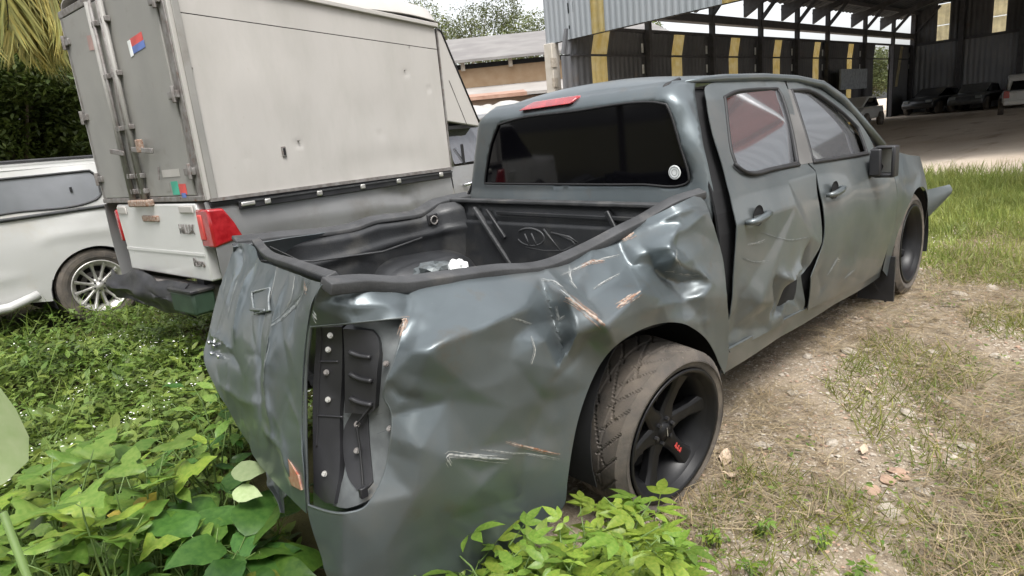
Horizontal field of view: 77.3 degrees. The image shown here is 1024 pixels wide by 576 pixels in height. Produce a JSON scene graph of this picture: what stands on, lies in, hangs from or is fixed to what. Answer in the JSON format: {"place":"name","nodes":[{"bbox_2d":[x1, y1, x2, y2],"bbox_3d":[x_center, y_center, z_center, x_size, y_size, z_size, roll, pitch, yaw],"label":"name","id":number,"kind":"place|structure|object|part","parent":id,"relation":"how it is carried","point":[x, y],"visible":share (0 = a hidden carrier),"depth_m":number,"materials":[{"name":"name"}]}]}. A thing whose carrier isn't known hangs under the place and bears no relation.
{"place":"outdoors","nodes":[
{"label":"outdoors","id":0,"kind":"place"},
{"bbox_2d":[0,98,1023,575],"bbox_3d":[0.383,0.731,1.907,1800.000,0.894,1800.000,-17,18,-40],"label":"ground","id":1,"kind":"structure","parent":0,"point":[976,136],"depth_m":3.17,"materials":[{"name":"brown soil"}]},
{"bbox_2d":[0,115,17,164],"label":"tree","id":2,"kind":"object","parent":1,"relation":"on","point":[2,151],"visible":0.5,"depth_m":10.46,"materials":[{"name":"green plant"}]},
{"bbox_2d":[0,388,31,575],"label":"leaf plant","id":3,"kind":"object","parent":1,"relation":"on","point":[14,447],"visible":1,"depth_m":1.03,"materials":[{"name":"green plant"}]},
{"bbox_2d":[0,489,68,573],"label":"leafy plant","id":4,"kind":"object","parent":1,"relation":"on","point":[6,503],"visible":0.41,"depth_m":2.46,"materials":[{"name":"green plant"}]},
{"bbox_2d":[0,0,72,81],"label":"palm","id":5,"kind":"object","parent":1,"relation":"on","point":[25,25],"visible":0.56,"depth_m":7.68,"materials":[{"name":"green plant"}]},
{"bbox_2d":[0,35,91,163],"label":"tree","id":6,"kind":"object","parent":1,"relation":"on","point":[22,83],"visible":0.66,"depth_m":10.68,"materials":[{"name":"green plant"}]},
{"bbox_2d":[0,72,92,160],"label":"tree","id":7,"kind":"object","parent":1,"relation":"on","point":[34,152],"visible":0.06,"depth_m":11.18,"materials":[{"name":"green plant"}]},
{"bbox_2d":[0,427,127,575],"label":"leafy plant","id":8,"kind":"object","parent":1,"relation":"on","point":[26,513],"visible":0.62,"depth_m":2.26,"materials":[{"name":"green plant"}]},
{"bbox_2d":[0,155,135,322],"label":"canopy pickup","id":9,"kind":"object","parent":1,"relation":"on","point":[56,243],"visible":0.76,"depth_m":6.28,"materials":[{"name":"white paint"}]},
{"bbox_2d":[15,438,158,541],"bbox_3d":[-1.653,0.875,2.556,0.607,0.550,0.426,2,16,30],"label":"leafy plant","id":10,"kind":"object","parent":1,"relation":"on","point":[108,486],"visible":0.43,"depth_m":2.51,"materials":[{"name":"green plant"}]},
{"bbox_2d":[7,475,180,575],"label":"leafy plant","id":11,"kind":"object","parent":1,"relation":"on","point":[122,533],"visible":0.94,"depth_m":2.04,"materials":[{"name":"green plant"}]},
{"bbox_2d":[65,452,174,494],"bbox_3d":[-1.659,0.902,2.814,0.448,0.378,0.366,-6,14,-1],"label":"leafy plant","id":12,"kind":"object","parent":1,"relation":"on","point":[141,476],"visible":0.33,"depth_m":2.73,"materials":[{"name":"green plant"}]},
{"bbox_2d":[48,428,216,575],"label":"leafy plant","id":13,"kind":"object","parent":1,"relation":"on","point":[153,506],"visible":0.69,"depth_m":2.27,"materials":[{"name":"green plant"}]},
{"bbox_2d":[0,278,312,575],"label":"weed cover","id":14,"kind":"object","parent":1,"relation":"on","point":[127,433],"visible":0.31,"depth_m":4.21,"materials":[{"name":"green plant"}]},
{"bbox_2d":[4,316,309,485],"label":"white flowers","id":15,"kind":"object","parent":14,"relation":"on","point":[116,385],"visible":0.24,"depth_m":3.76,"materials":[{"name":"white plant"}]},
{"bbox_2d":[127,449,216,548],"bbox_3d":[-1.312,0.885,2.521,0.408,0.482,0.346,-4,14,8],"label":"leafy plant","id":16,"kind":"object","parent":1,"relation":"on","point":[183,493],"visible":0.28,"depth_m":2.51,"materials":[{"name":"green plant"}]},
{"bbox_2d":[120,511,232,575],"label":"leafy plant","id":17,"kind":"object","parent":1,"relation":"on","point":[139,569],"visible":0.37,"depth_m":2.17,"materials":[{"name":"green plant"}]},
{"bbox_2d":[139,391,215,458],"bbox_3d":[-1.734,0.764,3.346,0.399,0.412,0.419,-17,18,-40],"label":"leafy plant","id":18,"kind":"object","parent":1,"relation":"on","point":[152,423],"visible":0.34,"depth_m":3.31,"materials":[{"name":"green plant"}]},
{"bbox_2d":[147,394,251,506],"bbox_3d":[-1.362,0.795,2.761,0.429,0.556,0.418,-2,14,14],"label":"leafy plant","id":19,"kind":"object","parent":1,"relation":"on","point":[201,448],"visible":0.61,"depth_m":2.74,"materials":[{"name":"green plant"}]},
{"bbox_2d":[164,365,244,474],"bbox_3d":[-1.381,0.640,3.077,0.519,0.711,0.552,-17,18,-40],"label":"leafy plant","id":20,"kind":"object","parent":1,"relation":"on","point":[235,438],"visible":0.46,"depth_m":3.07,"materials":[{"name":"green plant"}]},
{"bbox_2d":[146,490,323,575],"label":"leafy plant","id":21,"kind":"object","parent":1,"relation":"on","point":[258,516],"visible":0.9,"depth_m":2.18,"materials":[{"name":"green plant"}]},
{"bbox_2d":[169,472,312,560],"bbox_3d":[-0.979,0.938,2.440,0.521,0.357,0.460,2,15,28],"label":"leafy plant","id":22,"kind":"object","parent":1,"relation":"on","point":[207,509],"visible":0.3,"depth_m":2.36,"materials":[{"name":"green plant"}]},
{"bbox_2d":[231,460,265,503],"bbox_3d":[-0.923,0.872,2.333,0.136,0.479,0.131,-17,18,-40],"label":"leafy plant","id":23,"kind":"object","parent":1,"relation":"on","point":[241,471],"visible":0.8,"depth_m":2.28,"materials":[{"name":"green plant"}]},
{"bbox_2d":[58,0,486,318],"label":"box pickup","id":24,"kind":"object","parent":1,"relation":"on","point":[213,127],"visible":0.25,"depth_m":4.58,"materials":[{"name":"silver metal"}]},
{"bbox_3d":[-3.098,-1.352,4.796,0.750,1.355,0.063,6,17,39],"label":"cargo door","id":25,"kind":"part","parent":24,"relation":"part of","materials":[{"name":"grey metal"}]},
{"bbox_3d":[-2.427,-1.286,4.250,0.925,1.355,0.063,6,17,39],"label":"cargo door","id":26,"kind":"part","parent":24,"relation":"part of","materials":[{"name":"grey metal"}]},
{"bbox_3d":[-0.151,-0.888,6.270,0.094,0.700,1.125,6,17,39],"label":"cab door","id":27,"kind":"part","parent":24,"relation":"part of","materials":[{"name":"silver metal"}]},
{"bbox_3d":[-0.262,-1.423,6.220,0.129,0.340,1.060,6,17,39],"label":"side window","id":28,"kind":"part","parent":24,"relation":"part of","materials":[{"name":"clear glass"}]},
{"bbox_3d":[-0.248,-1.448,6.221,0.163,0.446,1.206,6,17,39],"label":"window frame","id":29,"kind":"part","parent":24,"relation":"part of","materials":[{"name":"silver metal"}]},
{"bbox_2d":[404,0,452,38],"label":"tree","id":30,"kind":"object","parent":1,"relation":"on","point":[432,10],"visible":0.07,"depth_m":57.56,"materials":[{"name":"green plant"}]},
{"bbox_2d":[436,16,486,64],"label":"tree","id":31,"kind":"object","parent":1,"relation":"on","point":[456,24],"visible":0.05,"depth_m":62.39,"materials":[{"name":"green plant"}]},
{"bbox_2d":[434,0,533,63],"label":"tree","id":32,"kind":"object","parent":1,"relation":"on","point":[478,23],"visible":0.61,"depth_m":59.95,"materials":[{"name":"green plant"}]},
{"bbox_2d":[453,100,519,193],"bbox_3d":[-0.157,-2.012,10.355,1.968,1.923,3.034,-1,14,19],"label":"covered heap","id":33,"kind":"object","parent":1,"relation":"on","point":[485,109],"visible":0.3,"depth_m":9.21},
{"bbox_2d":[414,519,571,575],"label":"leafy plant","id":34,"kind":"object","parent":1,"relation":"on","point":[533,534],"visible":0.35,"depth_m":1.84,"materials":[{"name":"green plant"}]},
{"bbox_2d":[469,89,526,105],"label":"building","id":35,"kind":"structure","parent":1,"relation":"on","point":[502,94],"depth_m":24.09,"materials":[{"name":"paint"}]},
{"bbox_2d":[458,9,544,63],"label":"tree","id":36,"kind":"object","parent":1,"relation":"on","point":[510,29],"visible":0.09,"depth_m":60.23,"materials":[{"name":"green plant"}]},
{"bbox_2d":[422,520,590,575],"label":"leafy plant","id":37,"kind":"object","parent":1,"relation":"on","point":[541,559],"visible":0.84,"depth_m":1.76,"materials":[{"name":"green plant"}]},
{"bbox_2d":[466,79,562,101],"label":"building","id":38,"kind":"structure","parent":1,"relation":"on","point":[535,87],"depth_m":30.63,"materials":[{"name":"paint"}]},
{"bbox_2d":[498,7,562,58],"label":"tree","id":39,"kind":"object","parent":1,"relation":"on","point":[532,25],"visible":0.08,"depth_m":59.34,"materials":[{"name":"green plant"}]},
{"bbox_2d":[481,506,599,574],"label":"leafy plant","id":40,"kind":"object","parent":1,"relation":"on","point":[528,518],"visible":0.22,"depth_m":1.95,"materials":[{"name":"green plant"}]},
{"bbox_2d":[481,506,615,575],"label":"leafy plant","id":41,"kind":"object","parent":1,"relation":"on","point":[556,515],"visible":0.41,"depth_m":1.93,"materials":[{"name":"green plant"}]},
{"bbox_2d":[446,23,668,100],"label":"building","id":42,"kind":"structure","parent":1,"relation":"on","point":[502,46],"depth_m":32.75,"materials":[{"name":"brown concrete"}]},
{"bbox_2d":[517,518,618,575],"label":"leafy plant","id":43,"kind":"object","parent":1,"relation":"on","point":[594,568],"visible":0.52,"depth_m":1.85,"materials":[{"name":"green plant"}]},
{"bbox_2d":[203,73,951,575],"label":"pickup truck","id":44,"kind":"object","parent":1,"relation":"on","point":[647,259],"visible":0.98,"depth_m":2.46,"materials":[{"name":"grey paint"}]},
{"bbox_2d":[413,261,448,273],"bbox_3d":[-0.377,-0.079,3.217,0.263,0.118,0.188,-17,18,-40],"label":"plastic bag","id":45,"kind":"object","parent":44,"relation":"in","point":[430,266],"visible":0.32,"depth_m":3.17,"materials":[{"name":"plastic"}]},
{"bbox_2d":[448,259,468,269],"bbox_3d":[-0.267,-0.103,3.171,0.113,0.086,0.095,-10,14,-19],"label":"paper scrap","id":46,"kind":"object","parent":44,"relation":"in","point":[456,264],"visible":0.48,"depth_m":3.15,"materials":[{"name":"white paper"}]},
{"bbox_3d":[0.276,-0.689,3.197,0.044,0.375,1.344,-18,18,-41],"label":"rear window","id":47,"kind":"part","parent":44,"relation":"part of","materials":[{"name":"black glass"}]},
{"bbox_3d":[1.232,-0.408,3.110,1.121,1.192,0.361,-17,18,-40],"label":"door","id":48,"kind":"part","parent":44,"relation":"part of","materials":[{"name":"paint"}]},
{"bbox_3d":[1.836,-0.573,3.648,1.216,1.214,0.348,-17,18,-40],"label":"door","id":49,"kind":"part","parent":44,"relation":"part of","materials":[{"name":"paint"}]},
{"bbox_2d":[511,490,686,575],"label":"leafy plant","id":50,"kind":"object","parent":1,"relation":"on","point":[652,560],"visible":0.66,"depth_m":1.84,"materials":[{"name":"green plant"}]},
{"bbox_2d":[559,534,669,575],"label":"leafy plant","id":51,"kind":"object","parent":1,"relation":"on","point":[628,565],"visible":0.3,"depth_m":1.80,"materials":[{"name":"green plant"}]},
{"bbox_2d":[577,489,692,575],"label":"leafy plant","id":52,"kind":"object","parent":1,"relation":"on","point":[677,567],"visible":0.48,"depth_m":1.98,"materials":[{"name":"green plant"}]},
{"bbox_2d":[570,493,701,575],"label":"leafy plant","id":53,"kind":"object","parent":1,"relation":"on","point":[679,541],"visible":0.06,"depth_m":2.02,"materials":[{"name":"green plant"}]},
{"bbox_2d":[566,478,720,574],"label":"leafy plant","id":54,"kind":"object","parent":1,"relation":"on","point":[660,488],"visible":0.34,"depth_m":2.10,"materials":[{"name":"green plant"}]},
{"bbox_2d":[589,505,717,575],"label":"leafy plant","id":55,"kind":"object","parent":1,"relation":"on","point":[695,550],"visible":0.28,"depth_m":1.96,"materials":[{"name":"green plant"}]},
{"bbox_2d":[698,524,724,548],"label":"leafy plant","id":56,"kind":"object","parent":1,"relation":"on","point":[710,539],"visible":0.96,"depth_m":2.32,"materials":[{"name":"green plant"}]},
{"bbox_2d":[719,448,731,465],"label":"dry leaf","id":57,"kind":"object","parent":1,"relation":"on","point":[725,452],"visible":0.94,"depth_m":2.86,"materials":[{"name":"beige plant"}]},
{"bbox_2d":[721,471,736,477],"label":"dry leaf","id":58,"kind":"object","parent":1,"relation":"on","point":[731,474],"visible":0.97,"depth_m":2.73,"materials":[{"name":"beige plant"}]},
{"bbox_2d":[734,557,763,575],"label":"leafy plant","id":59,"kind":"object","parent":1,"relation":"on","point":[751,569],"visible":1,"depth_m":2.13,"materials":[{"name":"green plant"}]},
{"bbox_2d":[750,441,769,448],"bbox_3d":[1.136,0.721,2.931,0.091,0.024,0.068,-4,12,41],"label":"stone","id":60,"kind":"object","parent":1,"relation":"on","point":[763,444],"visible":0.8,"depth_m":2.92,"materials":[{"name":"beige stone"}]},
{"bbox_2d":[752,516,776,537],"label":"leafy plant","id":61,"kind":"object","parent":1,"relation":"on","point":[769,523],"visible":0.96,"depth_m":2.35,"materials":[{"name":"green plant"}]},
{"bbox_2d":[543,0,1023,123],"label":"steel shed","id":62,"kind":"structure","parent":1,"relation":"on","point":[974,41],"depth_m":29.94,"materials":[{"name":"metal"}]},
{"bbox_2d":[785,389,798,395],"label":"stone","id":63,"kind":"object","parent":1,"relation":"on","point":[792,391],"visible":0.69,"depth_m":3.37,"materials":[{"name":"beige stone"}]},
{"bbox_2d":[803,353,812,358],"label":"stone","id":64,"kind":"object","parent":1,"relation":"on","point":[807,356],"visible":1,"depth_m":3.75,"materials":[{"name":"beige stone"}]},
{"bbox_2d":[809,526,838,550],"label":"leafy plant","id":65,"kind":"object","parent":1,"relation":"on","point":[825,542],"visible":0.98,"depth_m":2.25,"materials":[{"name":"green plant"}]},
{"bbox_2d":[633,221,1023,575],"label":"straw","id":66,"kind":"object","parent":1,"relation":"on","point":[965,513],"visible":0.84,"depth_m":2.80,"materials":[{"name":"beige plant"}]},
{"bbox_2d":[826,439,837,446],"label":"stone","id":67,"kind":"object","parent":1,"relation":"on","point":[831,441],"visible":0.89,"depth_m":2.87,"materials":[{"name":"beige stone"}]},
{"bbox_2d":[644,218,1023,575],"bbox_3d":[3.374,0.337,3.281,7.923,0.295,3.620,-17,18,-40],"label":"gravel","id":68,"kind":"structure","parent":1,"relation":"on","point":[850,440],"depth_m":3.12,"materials":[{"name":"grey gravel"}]},
{"bbox_2d":[646,225,1023,575],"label":"sparse grass","id":69,"kind":"structure","parent":1,"relation":"on","point":[848,504],"depth_m":2.64,"materials":[{"name":"green plant"}]},
{"bbox_2d":[840,347,856,354],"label":"stone","id":70,"kind":"object","parent":1,"relation":"on","point":[846,350],"visible":0.78,"depth_m":3.71,"materials":[{"name":"beige stone"}]},
{"bbox_2d":[839,69,866,96],"bbox_3d":[17.822,-10.014,33.476,3.600,2.750,0.120,-17,18,-40],"label":"board","id":71,"kind":"object","parent":1,"relation":"on","point":[852,78],"visible":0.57,"depth_m":33.09,"materials":[{"name":"metal"}]},
{"bbox_2d":[684,263,1023,575],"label":"ground weeds","id":72,"kind":"object","parent":1,"relation":"on","point":[869,484],"visible":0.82,"depth_m":2.43,"materials":[{"name":"green plant"}]},
{"bbox_2d":[838,96,883,124],"bbox_3d":[17.111,-8.758,31.989,1.940,1.465,4.336,7,18,42],"label":"parked car","id":73,"kind":"object","parent":1,"relation":"on","point":[868,107],"visible":0.38,"depth_m":31.35,"materials":[{"name":"white paint"}]},
{"bbox_3d":[17.780,-9.204,31.628,0.015,0.408,2.790,7,18,42],"label":"side window","id":74,"kind":"part","parent":73,"relation":"part of","materials":[{"name":"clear glass"}]},
{"bbox_2d":[843,554,880,575],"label":"leafy plant","id":75,"kind":"object","parent":1,"relation":"on","point":[859,569],"visible":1,"depth_m":2.08,"materials":[{"name":"green plant"}]},
{"bbox_2d":[860,443,867,453],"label":"dry leaf","id":76,"kind":"object","parent":1,"relation":"on","point":[863,448],"visible":1,"depth_m":2.77,"materials":[{"name":"beige plant"}]},
{"bbox_2d":[863,484,880,495],"bbox_3d":[1.438,0.808,2.554,0.068,0.020,0.076,-7,14,-7],"label":"stone","id":77,"kind":"object","parent":1,"relation":"on","point":[871,490],"visible":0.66,"depth_m":2.54,"materials":[{"name":"beige stone"}]},
{"bbox_2d":[872,46,888,96],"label":"tree","id":78,"kind":"object","parent":1,"relation":"on","point":[880,73],"visible":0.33,"depth_m":45.57,"materials":[{"name":"green plant"}]},
{"bbox_2d":[880,474,895,484],"bbox_3d":[1.520,0.777,2.589,0.058,0.016,0.066,6,18,40],"label":"stone","id":79,"kind":"object","parent":1,"relation":"on","point":[884,478],"visible":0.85,"depth_m":2.59,"materials":[{"name":"beige stone"}]},
{"bbox_2d":[877,502,901,518],"bbox_3d":[1.420,0.837,2.406,0.066,0.032,0.089,-6,13,0],"label":"stone","id":80,"kind":"object","parent":1,"relation":"on","point":[891,506],"visible":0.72,"depth_m":2.39,"materials":[{"name":"beige stone"}]},
{"bbox_2d":[886,467,905,473],"bbox_3d":[1.575,0.750,2.628,0.064,0.017,0.057,-4,14,6],"label":"stone","id":81,"kind":"object","parent":1,"relation":"on","point":[894,470],"visible":0.93,"depth_m":2.62,"materials":[{"name":"beige stone"}]},
{"bbox_2d":[894,474,909,480],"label":"stone","id":82,"kind":"object","parent":1,"relation":"on","point":[906,476],"visible":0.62,"depth_m":2.58,"materials":[{"name":"beige stone"}]},
{"bbox_2d":[900,408,916,416],"bbox_3d":[1.862,0.586,3.010,0.062,0.031,0.075,-3,14,11],"label":"stone","id":83,"kind":"object","parent":1,"relation":"on","point":[905,411],"visible":0.79,"depth_m":2.99,"materials":[{"name":"beige stone"}]},
{"bbox_2d":[913,487,933,497],"bbox_3d":[1.593,0.791,2.478,0.076,0.029,0.053,1,14,45],"label":"stone","id":84,"kind":"object","parent":1,"relation":"on","point":[925,492],"visible":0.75,"depth_m":2.47,"materials":[{"name":"grey stone"}]},
{"bbox_2d":[923,349,939,354],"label":"stone","id":85,"kind":"object","parent":1,"relation":"on","point":[932,351],"visible":0.48,"depth_m":3.56,"materials":[{"name":"beige stone"}]},
{"bbox_2d":[902,86,962,115],"bbox_3d":[25.414,-11.282,38.454,4.336,1.465,1.940,-14,16,-31],"label":"parked car","id":86,"kind":"object","parent":1,"relation":"on","point":[932,99],"visible":0.85,"depth_m":37.65,"materials":[{"name":"paint"}]},
{"bbox_3d":[25.995,-11.679,37.923,2.790,0.408,0.015,-14,16,-31],"label":"side window","id":87,"kind":"part","parent":86,"relation":"part of","materials":[{"name":"black glass"}]},
{"bbox_2d":[929,513,942,522],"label":"stone","id":88,"kind":"object","parent":1,"relation":"on","point":[931,514],"visible":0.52,"depth_m":2.32,"materials":[{"name":"grey stone"}]},
{"bbox_2d":[935,396,949,403],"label":"stone","id":89,"kind":"object","parent":1,"relation":"on","point":[946,402],"visible":0.52,"depth_m":3.08,"materials":[{"name":"beige stone"}]},
{"bbox_2d":[950,291,967,296],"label":"stone","id":90,"kind":"object","parent":1,"relation":"on","point":[960,294],"visible":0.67,"depth_m":4.36,"materials":[{"name":"beige stone"}]},
{"bbox_2d":[957,442,977,449],"bbox_3d":[1.929,0.668,2.715,0.077,0.022,0.066,1,15,29],"label":"stone","id":91,"kind":"object","parent":1,"relation":"on","point":[959,444],"visible":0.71,"depth_m":2.70,"materials":[{"name":"beige stone"}]},
{"bbox_2d":[947,82,1003,111],"bbox_3d":[26.844,-11.056,36.938,4.336,1.465,1.940,-16,17,-38],"label":"parked car","id":92,"kind":"object","parent":1,"relation":"on","point":[986,94],"visible":0.83,"depth_m":36.08,"materials":[{"name":"black metal"}]},
{"bbox_3d":[27.472,-11.476,36.483,2.790,0.408,0.015,-16,17,-38],"label":"side window","id":93,"kind":"part","parent":92,"relation":"part of","materials":[{"name":"black glass"}]},
{"bbox_2d":[985,284,997,289],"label":"stone","id":94,"kind":"object","parent":1,"relation":"on","point":[992,286],"visible":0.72,"depth_m":4.38,"materials":[{"name":"beige stone"}]},
{"bbox_2d":[989,353,1009,358],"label":"stone","id":95,"kind":"object","parent":1,"relation":"on","point":[996,357],"visible":0.66,"depth_m":3.41,"materials":[{"name":"beige stone"}]},
{"bbox_2d":[997,73,1023,114],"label":"parked car","id":96,"kind":"object","parent":1,"relation":"on","point":[1013,94],"visible":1,"depth_m":29.01,"materials":[{"name":"white paint"}]},
{"bbox_3d":[23.278,-9.196,28.938,1.200,0.420,0.082,5,17,37],"label":"rear window","id":97,"kind":"part","parent":96,"relation":"part of","materials":[{"name":"black glass"}]},
{"bbox_2d":[1004,421,1019,428],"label":"stone","id":98,"kind":"object","parent":1,"relation":"on","point":[1012,423],"visible":0.46,"depth_m":2.81,"materials":[{"name":"beige stone"}]},
{"bbox_2d":[399,0,1006,98],"label":"sky","id":99,"kind":"structure","parent":0,"point":[735,9],"materials":[{"name":"white"}]},
{"bbox_2d":[920,158,1023,288],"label":"tall grass","id":100,"kind":"structure","parent":0,"point":[999,192],"depth_m":6.71,"materials":[{"name":"green plant"}]}
]}

